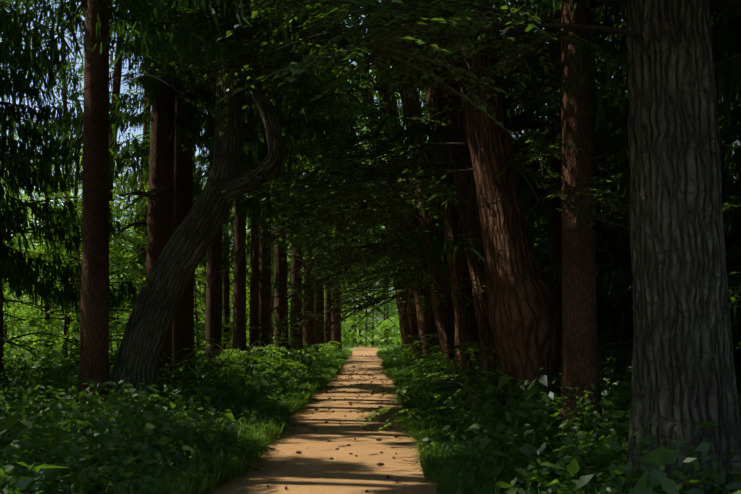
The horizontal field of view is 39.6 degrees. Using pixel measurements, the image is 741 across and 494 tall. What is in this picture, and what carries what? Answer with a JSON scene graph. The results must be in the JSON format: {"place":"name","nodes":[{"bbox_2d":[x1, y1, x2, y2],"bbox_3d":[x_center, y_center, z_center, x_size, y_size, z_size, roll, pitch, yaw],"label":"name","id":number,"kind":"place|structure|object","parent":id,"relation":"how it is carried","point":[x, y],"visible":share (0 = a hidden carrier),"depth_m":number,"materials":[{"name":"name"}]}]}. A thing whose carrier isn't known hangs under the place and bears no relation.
{"place":"outdoors","nodes":[
{"label":"outdoors","id":0,"kind":"place"},
{"bbox_2d":[213,346,437,493],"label":"path","id":1,"kind":"structure","parent":0,"point":[312,468],"depth_m":14.12,"materials":[{"name":"beige soil"}]},
{"bbox_2d":[242,354,418,491],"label":"fallen leaves","id":2,"kind":"object","parent":1,"relation":"on","point":[299,452],"visible":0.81,"depth_m":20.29,"materials":[{"name":"brown plant"}]},
{"bbox_2d":[0,0,739,330],"label":"sky","id":3,"kind":"structure","parent":0,"point":[138,131],"materials":[{"name":"blue"}]},
{"bbox_2d":[0,331,740,493],"bbox_3d":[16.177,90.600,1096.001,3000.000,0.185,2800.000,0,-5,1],"label":"plants","id":4,"kind":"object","parent":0,"point":[345,347],"depth_m":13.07,"materials":[{"name":"green plant"}]},
{"bbox_2d":[0,63,620,437],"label":"foliage young trees","id":5,"kind":"object","parent":4,"relation":"on","point":[30,315],"visible":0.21,"depth_m":35.55,"materials":[{"name":"green plant"}]},
{"bbox_2d":[0,0,733,446],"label":"tree trunks","id":6,"kind":"object","parent":4,"relation":"on","point":[572,248],"visible":0.35,"depth_m":17.64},
{"bbox_2d":[0,0,738,425],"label":"linden trunks","id":7,"kind":"object","parent":4,"relation":"on","point":[516,324],"visible":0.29,"depth_m":17.13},
{"bbox_2d":[0,0,740,419],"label":"tree","id":8,"kind":"object","parent":4,"relation":"on","point":[429,44],"depth_m":17.17,"materials":[{"name":"green plant"}]},
{"bbox_2d":[0,0,740,376],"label":"tree","id":9,"kind":"object","parent":4,"relation":"on","point":[148,34],"visible":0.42,"depth_m":21.46,"materials":[{"name":"green plant"}]},
{"bbox_2d":[0,0,740,385],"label":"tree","id":10,"kind":"object","parent":4,"relation":"on","point":[620,294],"visible":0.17,"depth_m":16.44,"materials":[{"name":"green plant"}]},
{"bbox_2d":[0,348,740,493],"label":"grass","id":11,"kind":"object","parent":4,"relation":"on","point":[263,431],"visible":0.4,"depth_m":12.21,"materials":[{"name":"green plant"}]},
{"bbox_2d":[107,0,740,493],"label":"tree trunks","id":12,"kind":"object","parent":4,"relation":"on","point":[683,382],"visible":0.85,"depth_m":9.91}
]}

